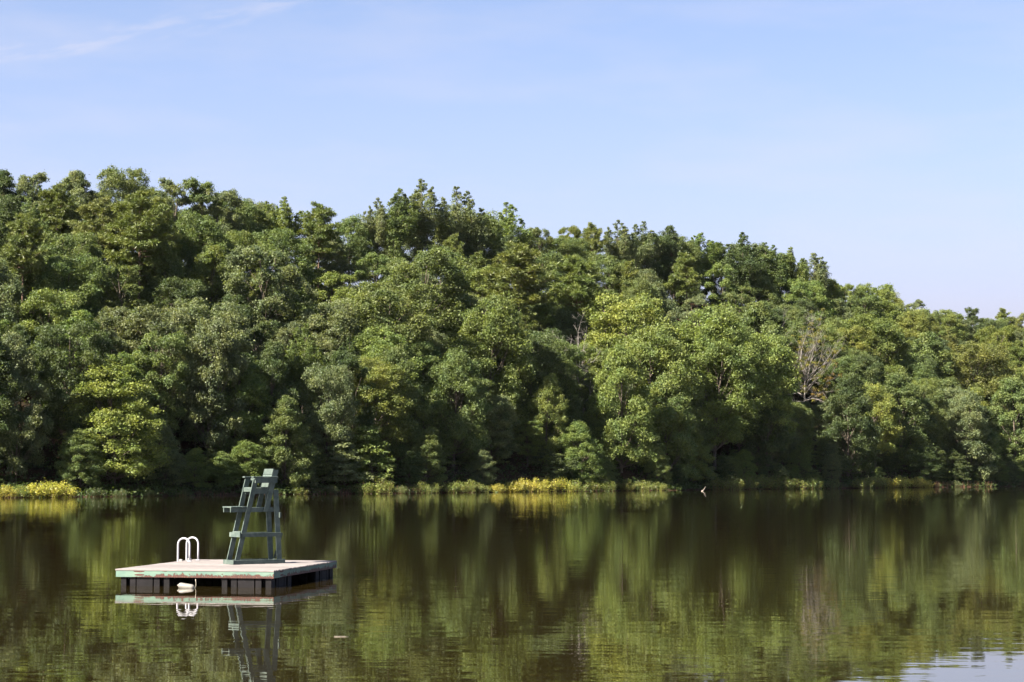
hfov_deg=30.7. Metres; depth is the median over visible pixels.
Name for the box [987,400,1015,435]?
broadleaf tree
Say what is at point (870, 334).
broadleaf tree
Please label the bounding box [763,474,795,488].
shoreline shrub
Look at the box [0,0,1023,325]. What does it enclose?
sky
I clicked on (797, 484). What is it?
shoreline shrub
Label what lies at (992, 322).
broadleaf tree
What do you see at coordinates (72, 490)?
shoreline shrub
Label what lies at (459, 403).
broadleaf tree
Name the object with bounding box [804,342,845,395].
broadleaf tree
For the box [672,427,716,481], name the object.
broadleaf tree
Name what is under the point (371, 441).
young tree
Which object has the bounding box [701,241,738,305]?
broadleaf tree
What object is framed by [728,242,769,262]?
broadleaf tree
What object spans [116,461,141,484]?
young tree
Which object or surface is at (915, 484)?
shoreline shrub
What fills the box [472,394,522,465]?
broadleaf tree
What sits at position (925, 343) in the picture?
broadleaf tree
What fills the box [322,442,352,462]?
broadleaf tree
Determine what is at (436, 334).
broadleaf tree
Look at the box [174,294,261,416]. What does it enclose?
broadleaf tree
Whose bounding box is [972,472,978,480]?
young tree
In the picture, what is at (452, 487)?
shoreline shrub
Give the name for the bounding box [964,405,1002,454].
broadleaf tree
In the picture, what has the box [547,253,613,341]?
pine tree
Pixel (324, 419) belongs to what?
broadleaf tree
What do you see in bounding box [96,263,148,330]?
broadleaf tree
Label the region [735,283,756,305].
broadleaf tree
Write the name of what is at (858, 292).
broadleaf tree
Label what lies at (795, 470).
young tree
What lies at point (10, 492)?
shoreline shrub
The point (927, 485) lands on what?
shoreline shrub
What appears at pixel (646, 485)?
shoreline shrub
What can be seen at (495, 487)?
shoreline shrub
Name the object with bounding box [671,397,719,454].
broadleaf tree
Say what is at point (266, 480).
lifeguard chair
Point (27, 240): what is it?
pine tree
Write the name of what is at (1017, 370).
broadleaf tree
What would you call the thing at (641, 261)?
poplar tree
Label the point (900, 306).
broadleaf tree
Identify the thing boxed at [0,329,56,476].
broadleaf tree
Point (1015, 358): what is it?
broadleaf tree
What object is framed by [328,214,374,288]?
broadleaf tree
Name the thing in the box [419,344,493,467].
broadleaf tree
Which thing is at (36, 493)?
shoreline shrub
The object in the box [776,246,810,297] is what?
poplar tree
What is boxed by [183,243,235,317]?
broadleaf tree
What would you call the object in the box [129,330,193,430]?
broadleaf tree
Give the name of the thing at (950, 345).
poplar tree
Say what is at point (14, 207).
pine tree
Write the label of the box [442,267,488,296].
broadleaf tree
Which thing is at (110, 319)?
broadleaf tree
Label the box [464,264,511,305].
broadleaf tree
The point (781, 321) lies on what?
broadleaf tree
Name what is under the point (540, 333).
broadleaf tree
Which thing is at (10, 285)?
broadleaf tree
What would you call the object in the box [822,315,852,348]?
broadleaf tree
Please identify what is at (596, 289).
pine tree
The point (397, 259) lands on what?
broadleaf tree
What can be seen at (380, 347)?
broadleaf tree
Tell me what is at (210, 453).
young tree
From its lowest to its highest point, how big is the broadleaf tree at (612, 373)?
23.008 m
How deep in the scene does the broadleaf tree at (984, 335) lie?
512.38 m
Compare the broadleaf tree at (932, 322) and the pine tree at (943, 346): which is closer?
the pine tree at (943, 346)
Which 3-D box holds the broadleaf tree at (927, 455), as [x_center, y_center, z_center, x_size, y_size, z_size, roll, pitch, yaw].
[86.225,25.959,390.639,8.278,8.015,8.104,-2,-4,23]
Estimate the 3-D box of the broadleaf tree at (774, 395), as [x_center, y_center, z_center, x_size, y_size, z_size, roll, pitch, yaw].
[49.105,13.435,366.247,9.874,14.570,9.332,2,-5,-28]
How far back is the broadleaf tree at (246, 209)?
325.83 m
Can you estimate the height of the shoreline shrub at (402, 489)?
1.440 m
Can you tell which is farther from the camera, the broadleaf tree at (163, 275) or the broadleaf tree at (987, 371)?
the broadleaf tree at (987, 371)
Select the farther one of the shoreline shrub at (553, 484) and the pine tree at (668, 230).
the pine tree at (668, 230)
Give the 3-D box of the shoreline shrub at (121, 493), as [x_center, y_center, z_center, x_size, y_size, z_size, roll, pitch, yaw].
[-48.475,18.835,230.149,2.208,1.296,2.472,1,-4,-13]
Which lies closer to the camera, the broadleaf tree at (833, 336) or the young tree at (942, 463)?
the young tree at (942, 463)
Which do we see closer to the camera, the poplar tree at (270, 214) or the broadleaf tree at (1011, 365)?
the poplar tree at (270, 214)
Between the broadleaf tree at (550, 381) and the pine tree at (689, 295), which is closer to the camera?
the broadleaf tree at (550, 381)
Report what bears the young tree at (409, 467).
on the ground
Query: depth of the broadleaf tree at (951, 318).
514.50 m
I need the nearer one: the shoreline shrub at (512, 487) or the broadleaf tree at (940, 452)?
the shoreline shrub at (512, 487)
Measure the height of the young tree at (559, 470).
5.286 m
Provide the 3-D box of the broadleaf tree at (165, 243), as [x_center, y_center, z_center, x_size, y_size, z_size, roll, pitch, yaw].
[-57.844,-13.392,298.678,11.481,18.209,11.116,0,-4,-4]
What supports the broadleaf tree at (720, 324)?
on the ground
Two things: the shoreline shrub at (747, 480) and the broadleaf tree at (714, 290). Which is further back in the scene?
the broadleaf tree at (714, 290)
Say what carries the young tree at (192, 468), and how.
on the ground
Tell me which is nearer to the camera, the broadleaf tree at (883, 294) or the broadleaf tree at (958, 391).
the broadleaf tree at (958, 391)
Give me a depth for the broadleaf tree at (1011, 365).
482.26 m
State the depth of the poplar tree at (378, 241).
351.71 m
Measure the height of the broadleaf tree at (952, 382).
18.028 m
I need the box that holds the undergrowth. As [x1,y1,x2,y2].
[0,259,1023,497]
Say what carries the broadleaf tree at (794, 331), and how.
on the ground
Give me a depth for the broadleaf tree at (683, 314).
372.97 m
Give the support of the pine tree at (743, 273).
on the ground
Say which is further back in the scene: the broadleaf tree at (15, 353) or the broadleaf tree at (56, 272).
the broadleaf tree at (56, 272)
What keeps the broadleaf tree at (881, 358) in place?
on the ground
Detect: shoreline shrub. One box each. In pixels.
[0,484,18,497]
[11,485,32,497]
[19,483,49,497]
[25,480,69,497]
[48,480,79,496]
[86,486,105,496]
[111,489,126,496]
[143,490,155,495]
[289,486,309,494]
[323,485,337,493]
[355,481,384,493]
[368,477,393,493]
[395,485,409,493]
[409,482,436,492]
[425,482,442,492]
[442,480,466,492]
[457,479,479,492]
[471,482,490,492]
[489,484,507,491]
[501,481,522,491]
[512,477,537,491]
[525,477,551,491]
[539,476,565,491]
[551,477,578,491]
[564,480,588,491]
[581,480,601,490]
[600,480,616,490]
[614,478,636,490]
[632,480,655,490]
[651,482,667,490]
[703,477,732,489]
[723,474,744,489]
[738,474,759,489]
[748,474,775,488]
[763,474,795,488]
[782,477,809,488]
[799,477,824,488]
[821,479,838,488]
[850,477,873,487]
[865,473,888,487]
[879,476,900,487]
[893,475,913,487]
[908,477,928,487]
[921,479,934,487]
[949,480,962,486]
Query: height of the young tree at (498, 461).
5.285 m
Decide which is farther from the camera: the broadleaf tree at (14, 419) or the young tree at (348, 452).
the young tree at (348, 452)
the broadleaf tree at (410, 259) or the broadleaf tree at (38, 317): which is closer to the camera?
the broadleaf tree at (38, 317)
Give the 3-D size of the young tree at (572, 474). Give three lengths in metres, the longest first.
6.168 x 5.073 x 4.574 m
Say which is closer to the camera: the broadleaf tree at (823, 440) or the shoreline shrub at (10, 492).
the shoreline shrub at (10, 492)
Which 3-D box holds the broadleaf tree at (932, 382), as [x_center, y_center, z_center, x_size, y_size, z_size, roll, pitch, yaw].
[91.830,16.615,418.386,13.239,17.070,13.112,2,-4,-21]
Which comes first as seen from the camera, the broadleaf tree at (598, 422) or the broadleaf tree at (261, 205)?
the broadleaf tree at (598, 422)
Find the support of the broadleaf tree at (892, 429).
on the ground
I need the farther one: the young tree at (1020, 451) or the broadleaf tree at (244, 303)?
the young tree at (1020, 451)
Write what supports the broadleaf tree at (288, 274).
on the ground
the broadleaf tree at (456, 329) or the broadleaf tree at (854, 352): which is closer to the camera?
the broadleaf tree at (456, 329)
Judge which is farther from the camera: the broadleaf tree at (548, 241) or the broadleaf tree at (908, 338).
the broadleaf tree at (908, 338)
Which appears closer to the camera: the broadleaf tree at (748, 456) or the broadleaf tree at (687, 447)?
the broadleaf tree at (687, 447)
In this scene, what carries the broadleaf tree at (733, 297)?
on the ground
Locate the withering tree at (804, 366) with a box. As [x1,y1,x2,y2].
[783,308,853,407]
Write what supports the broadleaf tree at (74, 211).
on the ground
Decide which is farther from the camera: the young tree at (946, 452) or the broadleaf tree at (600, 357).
the young tree at (946, 452)
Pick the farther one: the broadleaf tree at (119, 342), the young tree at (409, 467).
the young tree at (409, 467)
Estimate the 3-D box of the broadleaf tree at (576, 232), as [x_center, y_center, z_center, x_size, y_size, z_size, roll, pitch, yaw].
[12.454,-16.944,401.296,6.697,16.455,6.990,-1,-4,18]
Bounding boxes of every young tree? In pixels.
[18,438,43,469]
[63,435,104,467]
[90,423,111,444]
[105,436,141,464]
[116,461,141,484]
[149,446,185,484]
[172,404,206,446]
[180,455,206,485]
[204,448,217,466]
[209,455,240,488]
[245,460,261,485]
[265,451,287,479]
[282,432,307,470]
[303,462,318,486]
[318,435,378,488]
[319,450,340,469]
[348,426,397,481]
[356,424,381,462]
[394,451,427,484]
[429,433,458,463]
[452,432,489,464]
[486,436,510,463]
[535,453,569,482]
[560,456,589,482]
[608,435,634,464]
[665,473,674,485]
[671,464,687,483]
[673,453,697,478]
[713,455,736,482]
[771,463,786,478]
[788,465,802,478]
[811,470,824,482]
[842,451,854,469]
[863,456,876,469]
[874,467,884,478]
[880,455,894,473]
[932,460,951,477]
[940,448,956,468]
[944,460,970,479]
[972,464,993,482]
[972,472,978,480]
[1001,461,1019,480]
[1017,448,1023,463]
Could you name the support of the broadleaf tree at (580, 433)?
on the ground
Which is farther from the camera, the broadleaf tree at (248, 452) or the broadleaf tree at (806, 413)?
the broadleaf tree at (806, 413)
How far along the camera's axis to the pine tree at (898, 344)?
458.10 m
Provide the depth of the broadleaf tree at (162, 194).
326.77 m
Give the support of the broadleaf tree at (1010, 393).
on the ground
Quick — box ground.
[0,282,1016,497]
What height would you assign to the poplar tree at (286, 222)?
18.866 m
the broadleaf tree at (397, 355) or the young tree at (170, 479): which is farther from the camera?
the broadleaf tree at (397, 355)
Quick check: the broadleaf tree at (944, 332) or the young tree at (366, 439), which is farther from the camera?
the broadleaf tree at (944, 332)
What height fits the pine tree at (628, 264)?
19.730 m
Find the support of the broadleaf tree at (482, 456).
on the ground
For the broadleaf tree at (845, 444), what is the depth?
380.71 m
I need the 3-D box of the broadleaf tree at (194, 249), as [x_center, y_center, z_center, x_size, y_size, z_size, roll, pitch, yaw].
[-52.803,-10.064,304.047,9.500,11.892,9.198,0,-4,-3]
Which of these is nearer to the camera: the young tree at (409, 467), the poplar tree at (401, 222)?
the young tree at (409, 467)
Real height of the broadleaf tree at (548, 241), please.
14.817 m
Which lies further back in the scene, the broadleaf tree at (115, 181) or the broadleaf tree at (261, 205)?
the broadleaf tree at (261, 205)
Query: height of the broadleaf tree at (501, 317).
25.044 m
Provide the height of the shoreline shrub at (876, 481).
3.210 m
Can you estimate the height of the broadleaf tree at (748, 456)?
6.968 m
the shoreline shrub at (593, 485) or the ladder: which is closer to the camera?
the ladder
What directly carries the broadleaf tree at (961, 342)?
on the ground
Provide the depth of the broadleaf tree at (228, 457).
249.66 m
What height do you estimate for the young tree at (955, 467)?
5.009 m
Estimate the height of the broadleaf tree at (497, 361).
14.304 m
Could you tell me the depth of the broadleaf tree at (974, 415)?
404.20 m
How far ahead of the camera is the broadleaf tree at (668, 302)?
382.40 m
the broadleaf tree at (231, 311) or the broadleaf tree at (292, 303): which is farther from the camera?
the broadleaf tree at (292, 303)
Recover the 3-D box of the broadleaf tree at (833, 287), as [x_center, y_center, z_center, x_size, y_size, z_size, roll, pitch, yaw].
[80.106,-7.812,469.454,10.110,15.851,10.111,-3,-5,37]
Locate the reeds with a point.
(579, 489)
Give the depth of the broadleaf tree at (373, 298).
295.36 m
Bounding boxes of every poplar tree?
[16,196,49,275]
[22,178,42,208]
[253,201,281,233]
[266,196,306,262]
[282,323,326,424]
[335,337,363,391]
[361,197,394,277]
[375,187,421,260]
[397,178,448,257]
[433,186,491,259]
[497,202,535,247]
[601,220,639,276]
[620,221,663,273]
[687,232,721,308]
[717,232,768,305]
[749,242,789,299]
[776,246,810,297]
[797,253,831,309]
[941,329,958,351]
[965,318,981,342]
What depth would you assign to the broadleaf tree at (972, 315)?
539.84 m
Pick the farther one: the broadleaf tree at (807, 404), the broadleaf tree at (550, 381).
the broadleaf tree at (807, 404)
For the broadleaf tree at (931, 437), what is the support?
on the ground
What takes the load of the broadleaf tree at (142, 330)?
on the ground
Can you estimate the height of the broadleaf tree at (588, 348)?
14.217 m
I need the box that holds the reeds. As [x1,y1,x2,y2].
[4,480,1022,496]
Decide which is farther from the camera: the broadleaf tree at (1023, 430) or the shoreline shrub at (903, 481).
the broadleaf tree at (1023, 430)
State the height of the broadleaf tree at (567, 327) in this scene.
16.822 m
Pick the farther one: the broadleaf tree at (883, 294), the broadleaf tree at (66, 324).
the broadleaf tree at (883, 294)
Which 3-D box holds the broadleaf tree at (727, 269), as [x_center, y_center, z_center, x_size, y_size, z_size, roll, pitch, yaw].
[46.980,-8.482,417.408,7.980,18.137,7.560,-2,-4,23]
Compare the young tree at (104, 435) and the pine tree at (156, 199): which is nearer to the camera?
the young tree at (104, 435)
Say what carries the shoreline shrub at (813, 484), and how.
on the ground
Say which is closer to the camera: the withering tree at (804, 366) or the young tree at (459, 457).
the young tree at (459, 457)
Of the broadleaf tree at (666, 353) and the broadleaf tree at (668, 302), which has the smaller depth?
the broadleaf tree at (666, 353)
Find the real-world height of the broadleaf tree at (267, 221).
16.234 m
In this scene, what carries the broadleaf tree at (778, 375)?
on the ground
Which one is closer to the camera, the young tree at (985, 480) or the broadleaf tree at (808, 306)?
the young tree at (985, 480)
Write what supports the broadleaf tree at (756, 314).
on the ground
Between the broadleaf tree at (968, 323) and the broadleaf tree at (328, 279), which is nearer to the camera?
the broadleaf tree at (328, 279)
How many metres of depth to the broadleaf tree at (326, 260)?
342.56 m
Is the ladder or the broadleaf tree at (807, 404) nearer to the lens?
the ladder
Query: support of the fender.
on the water
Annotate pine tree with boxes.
[0,198,26,249]
[0,211,48,314]
[96,187,180,305]
[151,196,182,256]
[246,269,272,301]
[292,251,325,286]
[296,200,341,306]
[442,233,467,260]
[468,250,490,292]
[480,241,556,326]
[495,233,516,265]
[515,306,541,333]
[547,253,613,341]
[578,221,607,260]
[583,284,602,314]
[615,259,643,299]
[656,225,688,296]
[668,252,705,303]
[681,284,702,309]
[889,324,910,359]
[933,337,950,361]
[995,308,1013,325]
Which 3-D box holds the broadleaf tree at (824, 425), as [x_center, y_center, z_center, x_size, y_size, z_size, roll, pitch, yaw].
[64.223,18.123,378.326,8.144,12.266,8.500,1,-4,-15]
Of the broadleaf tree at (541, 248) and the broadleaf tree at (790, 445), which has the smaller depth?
the broadleaf tree at (790, 445)
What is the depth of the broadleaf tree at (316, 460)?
260.22 m
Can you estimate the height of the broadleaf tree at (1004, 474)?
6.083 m
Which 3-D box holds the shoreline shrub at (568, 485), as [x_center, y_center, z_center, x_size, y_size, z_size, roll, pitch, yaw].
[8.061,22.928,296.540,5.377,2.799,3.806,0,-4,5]
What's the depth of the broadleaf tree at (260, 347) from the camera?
276.10 m
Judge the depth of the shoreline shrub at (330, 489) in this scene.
259.25 m
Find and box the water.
[0,486,1023,681]
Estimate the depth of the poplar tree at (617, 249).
405.38 m
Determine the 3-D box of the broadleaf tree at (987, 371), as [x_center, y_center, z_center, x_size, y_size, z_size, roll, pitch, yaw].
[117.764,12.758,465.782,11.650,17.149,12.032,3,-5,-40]
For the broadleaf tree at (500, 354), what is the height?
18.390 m
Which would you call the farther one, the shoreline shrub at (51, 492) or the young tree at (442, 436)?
the young tree at (442, 436)
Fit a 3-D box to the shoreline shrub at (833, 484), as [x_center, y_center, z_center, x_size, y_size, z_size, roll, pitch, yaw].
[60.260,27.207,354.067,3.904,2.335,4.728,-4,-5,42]
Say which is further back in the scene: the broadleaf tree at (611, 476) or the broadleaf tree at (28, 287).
the broadleaf tree at (611, 476)
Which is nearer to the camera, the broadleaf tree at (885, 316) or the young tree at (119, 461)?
the young tree at (119, 461)
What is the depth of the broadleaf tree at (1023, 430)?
436.53 m
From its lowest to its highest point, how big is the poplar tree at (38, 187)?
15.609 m
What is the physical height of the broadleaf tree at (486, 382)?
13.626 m
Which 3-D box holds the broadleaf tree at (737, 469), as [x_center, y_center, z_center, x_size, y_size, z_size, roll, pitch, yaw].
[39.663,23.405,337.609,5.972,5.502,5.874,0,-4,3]
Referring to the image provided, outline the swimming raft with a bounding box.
[115,559,336,587]
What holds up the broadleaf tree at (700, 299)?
on the ground
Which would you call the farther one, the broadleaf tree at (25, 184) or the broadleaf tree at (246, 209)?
the broadleaf tree at (246, 209)
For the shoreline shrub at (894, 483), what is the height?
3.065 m
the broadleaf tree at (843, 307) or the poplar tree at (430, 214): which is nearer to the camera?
the poplar tree at (430, 214)
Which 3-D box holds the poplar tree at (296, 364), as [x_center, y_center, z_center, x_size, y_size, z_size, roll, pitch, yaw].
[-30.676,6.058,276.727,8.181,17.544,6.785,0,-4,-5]
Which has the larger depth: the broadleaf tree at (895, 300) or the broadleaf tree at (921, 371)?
the broadleaf tree at (895, 300)
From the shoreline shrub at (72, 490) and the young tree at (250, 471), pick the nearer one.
the shoreline shrub at (72, 490)
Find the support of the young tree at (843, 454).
on the ground
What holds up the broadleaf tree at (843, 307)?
on the ground
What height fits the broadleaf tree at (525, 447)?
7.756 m
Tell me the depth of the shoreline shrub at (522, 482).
290.36 m
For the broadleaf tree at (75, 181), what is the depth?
304.56 m
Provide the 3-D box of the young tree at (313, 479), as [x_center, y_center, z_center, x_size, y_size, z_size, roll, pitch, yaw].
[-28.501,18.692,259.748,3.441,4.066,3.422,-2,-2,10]
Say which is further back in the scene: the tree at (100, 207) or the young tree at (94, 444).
the tree at (100, 207)
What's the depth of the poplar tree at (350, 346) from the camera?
281.40 m
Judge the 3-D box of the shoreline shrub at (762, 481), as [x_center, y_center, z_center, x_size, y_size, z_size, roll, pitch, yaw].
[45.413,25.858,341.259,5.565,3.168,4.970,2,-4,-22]
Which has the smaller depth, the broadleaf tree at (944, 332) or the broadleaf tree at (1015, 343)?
the broadleaf tree at (944, 332)
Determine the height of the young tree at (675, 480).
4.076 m
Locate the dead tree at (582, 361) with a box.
[550,314,600,421]
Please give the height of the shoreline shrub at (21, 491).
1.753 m
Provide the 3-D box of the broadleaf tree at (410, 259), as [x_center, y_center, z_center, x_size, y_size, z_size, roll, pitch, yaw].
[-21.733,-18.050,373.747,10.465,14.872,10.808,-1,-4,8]
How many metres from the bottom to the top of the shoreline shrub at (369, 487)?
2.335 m
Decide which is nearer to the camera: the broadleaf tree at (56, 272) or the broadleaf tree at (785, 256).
the broadleaf tree at (56, 272)
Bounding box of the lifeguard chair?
[222,469,284,564]
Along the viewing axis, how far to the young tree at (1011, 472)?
415.59 m
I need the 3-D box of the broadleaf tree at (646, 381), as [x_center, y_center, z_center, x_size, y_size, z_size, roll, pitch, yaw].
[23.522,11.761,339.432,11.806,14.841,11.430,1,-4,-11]
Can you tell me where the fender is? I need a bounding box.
[177,579,195,587]
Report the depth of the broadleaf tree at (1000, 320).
539.02 m
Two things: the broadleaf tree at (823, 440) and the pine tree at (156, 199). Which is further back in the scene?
the broadleaf tree at (823, 440)
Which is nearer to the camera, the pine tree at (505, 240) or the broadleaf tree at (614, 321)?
the broadleaf tree at (614, 321)
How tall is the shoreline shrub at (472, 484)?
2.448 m
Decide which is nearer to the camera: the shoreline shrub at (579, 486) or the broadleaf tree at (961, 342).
the shoreline shrub at (579, 486)
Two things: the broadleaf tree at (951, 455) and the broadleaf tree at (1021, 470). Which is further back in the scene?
the broadleaf tree at (1021, 470)
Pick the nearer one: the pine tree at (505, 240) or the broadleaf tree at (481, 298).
the broadleaf tree at (481, 298)
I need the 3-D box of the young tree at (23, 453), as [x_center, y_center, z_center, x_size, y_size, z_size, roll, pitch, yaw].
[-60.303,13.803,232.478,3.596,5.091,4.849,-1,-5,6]
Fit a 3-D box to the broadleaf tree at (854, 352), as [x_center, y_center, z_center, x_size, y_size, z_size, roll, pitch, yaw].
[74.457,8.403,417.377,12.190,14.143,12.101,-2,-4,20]
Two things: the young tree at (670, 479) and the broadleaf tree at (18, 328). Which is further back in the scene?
the young tree at (670, 479)
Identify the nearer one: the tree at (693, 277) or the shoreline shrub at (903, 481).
the shoreline shrub at (903, 481)
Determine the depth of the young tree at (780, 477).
348.07 m
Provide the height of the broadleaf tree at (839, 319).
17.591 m
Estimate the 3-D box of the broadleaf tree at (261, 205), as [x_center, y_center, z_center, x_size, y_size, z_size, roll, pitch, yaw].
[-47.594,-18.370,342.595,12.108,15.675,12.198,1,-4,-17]
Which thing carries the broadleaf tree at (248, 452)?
on the ground
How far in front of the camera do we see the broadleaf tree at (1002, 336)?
519.64 m
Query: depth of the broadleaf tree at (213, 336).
253.87 m
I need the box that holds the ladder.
[177,537,199,560]
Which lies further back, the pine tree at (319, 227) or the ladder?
the pine tree at (319, 227)
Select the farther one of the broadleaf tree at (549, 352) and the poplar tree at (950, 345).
the poplar tree at (950, 345)
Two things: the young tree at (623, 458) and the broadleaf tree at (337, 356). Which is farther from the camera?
the young tree at (623, 458)
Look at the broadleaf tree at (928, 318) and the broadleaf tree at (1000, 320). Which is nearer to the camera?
the broadleaf tree at (928, 318)
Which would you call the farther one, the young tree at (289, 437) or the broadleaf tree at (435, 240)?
the broadleaf tree at (435, 240)
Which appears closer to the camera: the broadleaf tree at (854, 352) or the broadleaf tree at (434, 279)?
the broadleaf tree at (434, 279)
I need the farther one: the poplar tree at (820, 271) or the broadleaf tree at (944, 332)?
the broadleaf tree at (944, 332)
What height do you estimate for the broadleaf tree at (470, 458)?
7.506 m
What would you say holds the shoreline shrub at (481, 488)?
on the ground
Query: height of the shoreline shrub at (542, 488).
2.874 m
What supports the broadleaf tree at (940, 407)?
on the ground
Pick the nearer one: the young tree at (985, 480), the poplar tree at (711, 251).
the young tree at (985, 480)
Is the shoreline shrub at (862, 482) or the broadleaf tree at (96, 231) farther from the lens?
the shoreline shrub at (862, 482)
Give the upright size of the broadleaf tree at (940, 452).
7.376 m
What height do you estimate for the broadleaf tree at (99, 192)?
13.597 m
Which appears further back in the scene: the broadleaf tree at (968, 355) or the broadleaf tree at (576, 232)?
the broadleaf tree at (968, 355)
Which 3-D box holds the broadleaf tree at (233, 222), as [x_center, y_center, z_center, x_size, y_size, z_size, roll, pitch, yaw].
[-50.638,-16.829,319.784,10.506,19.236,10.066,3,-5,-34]
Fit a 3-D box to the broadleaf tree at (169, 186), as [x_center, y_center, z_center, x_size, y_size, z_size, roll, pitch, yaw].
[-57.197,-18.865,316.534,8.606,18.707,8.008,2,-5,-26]
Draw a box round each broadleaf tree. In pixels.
[0,169,29,244]
[0,197,14,271]
[0,256,31,334]
[0,262,37,340]
[0,319,12,382]
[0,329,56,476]
[0,335,27,454]
[2,323,39,429]
[6,287,85,380]
[13,169,49,222]
[18,304,99,369]
[23,251,109,327]
[29,308,110,418]
[30,318,116,453]
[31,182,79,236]
[36,230,108,305]
[37,193,82,260]
[44,275,88,305]
[49,169,98,246]
[52,357,175,483]
[53,428,107,488]
[63,218,126,291]
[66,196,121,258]
[76,329,129,367]
[80,352,143,453]
[90,188,119,231]
[92,164,150,250]
[93,305,151,368]
[94,258,141,330]
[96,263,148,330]
[111,303,199,408]
[118,311,161,372]
[127,209,185,287]
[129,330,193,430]
[130,235,189,325]
[136,421,191,485]
[145,184,182,215]
[145,250,191,316]
[147,275,211,352]
[157,176,199,232]
[167,207,234,303]
[171,313,253,465]
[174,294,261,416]
[176,448,215,488]
[178,244,206,284]
[180,176,222,249]
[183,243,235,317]
[189,187,244,251]
[196,352,279,455]
[204,451,240,486]
[206,229,271,299]
[216,294,261,354]
[217,244,304,340]
[218,198,265,246]
[220,319,272,383]
[230,319,286,420]
[230,439,269,478]
[238,339,301,460]
[241,197,276,233]
[243,227,318,290]
[245,208,274,243]
[251,319,305,391]
[254,395,317,487]
[259,292,298,338]
[272,285,327,357]
[274,272,318,317]
[282,296,365,405]
[286,447,321,474]
[296,360,359,475]
[311,227,352,287]
[311,270,355,335]
[320,285,387,357]
[322,350,377,434]
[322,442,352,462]
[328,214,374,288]
[334,321,425,424]
[335,275,444,383]
[338,282,360,346]
[338,355,417,463]
[350,214,402,281]
[354,252,392,286]
[369,342,434,465]
[376,257,419,281]
[379,247,475,352]
[396,272,440,324]
[401,236,422,262]
[407,337,456,434]
[408,426,448,484]
[413,326,454,392]
[413,358,462,419]
[418,243,475,288]
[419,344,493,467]
[431,210,474,249]
[431,295,486,351]
[438,288,538,426]
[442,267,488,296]
[447,208,507,287]
[448,292,504,341]
[449,377,499,440]
[455,427,490,469]
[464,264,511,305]
[465,449,498,484]
[468,344,502,381]
[469,334,513,429]
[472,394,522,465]
[495,331,574,432]
[509,419,546,466]
[511,233,545,281]
[512,248,565,331]
[514,302,559,340]
[519,326,565,384]
[523,373,570,465]
[527,226,554,287]
[527,300,554,330]
[527,337,587,415]
[541,304,593,367]
[541,394,587,452]
[547,236,591,284]
[548,303,590,345]
[556,224,581,258]
[558,419,607,483]
[561,342,600,393]
[567,364,602,428]
[579,395,623,452]
[580,292,684,385]
[586,341,661,472]
[587,347,628,403]
[587,452,621,484]
[588,250,637,319]
[612,384,635,434]
[616,319,710,451]
[620,267,666,298]
[620,274,670,325]
[631,369,653,429]
[632,371,700,480]
[633,281,683,322]
[634,231,678,283]
[643,447,671,484]
[663,279,687,321]
[664,233,706,303]
[665,308,701,342]
[667,299,771,436]
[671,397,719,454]
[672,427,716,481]
[681,293,708,326]
[689,338,762,469]
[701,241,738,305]
[704,262,738,312]
[712,375,770,460]
[716,291,751,314]
[717,331,802,465]
[717,456,746,480]
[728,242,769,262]
[729,449,758,480]
[730,311,740,322]
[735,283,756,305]
[735,299,801,408]
[738,274,786,310]
[739,246,770,282]
[741,397,795,479]
[753,378,780,399]
[757,251,791,301]
[768,412,803,464]
[771,307,789,327]
[773,303,817,354]
[778,401,817,448]
[781,278,837,326]
[784,297,817,323]
[784,319,820,384]
[785,335,797,365]
[797,316,831,353]
[798,401,815,430]
[802,321,850,387]
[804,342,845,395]
[810,299,838,323]
[811,401,846,445]
[812,437,837,466]
[814,280,847,313]
[815,353,869,407]
[815,372,884,476]
[816,297,854,320]
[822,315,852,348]
[829,283,864,316]
[830,317,868,349]
[833,353,888,388]
[835,310,917,376]
[835,323,879,364]
[835,348,870,381]
[838,417,872,460]
[839,294,884,326]
[844,382,904,467]
[856,281,903,343]
[869,312,900,360]
[872,300,901,318]
[872,441,899,468]
[874,335,890,361]
[878,365,904,377]
[878,368,944,470]
[883,397,907,436]
[887,290,904,307]
[891,307,936,356]
[894,303,905,311]
[894,353,914,378]
[894,395,940,452]
[895,307,930,331]
[903,360,945,388]
[905,299,926,310]
[905,336,921,359]
[906,331,954,379]
[907,446,942,483]
[908,383,952,450]
[910,358,942,387]
[910,378,935,395]
[919,376,949,431]
[923,446,945,479]
[928,314,943,337]
[929,376,961,417]
[931,330,946,349]
[932,309,970,341]
[936,391,1000,480]
[937,386,985,452]
[941,340,1023,407]
[943,449,970,479]
[950,318,975,343]
[954,340,973,353]
[958,427,1004,479]
[958,459,972,480]
[962,386,990,419]
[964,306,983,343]
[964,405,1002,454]
[972,324,1016,354]
[973,365,998,378]
[976,319,1006,341]
[979,317,1009,326]
[984,372,1023,470]
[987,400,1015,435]
[988,458,1011,482]
[990,327,1015,353]
[990,393,1023,452]
[999,363,1023,380]
[1000,454,1019,480]
[1003,330,1023,365]
[1003,345,1023,376]
[1005,366,1023,381]
[1008,312,1023,336]
[1010,340,1023,365]
[1013,461,1023,481]
[1016,414,1023,448]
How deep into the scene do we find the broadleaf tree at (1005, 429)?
433.86 m
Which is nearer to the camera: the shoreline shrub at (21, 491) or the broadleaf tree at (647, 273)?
the shoreline shrub at (21, 491)
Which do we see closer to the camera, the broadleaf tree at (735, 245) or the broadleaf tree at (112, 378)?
the broadleaf tree at (112, 378)
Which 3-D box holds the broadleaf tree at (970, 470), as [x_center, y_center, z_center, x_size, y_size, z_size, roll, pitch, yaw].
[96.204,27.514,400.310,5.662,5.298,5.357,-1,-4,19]

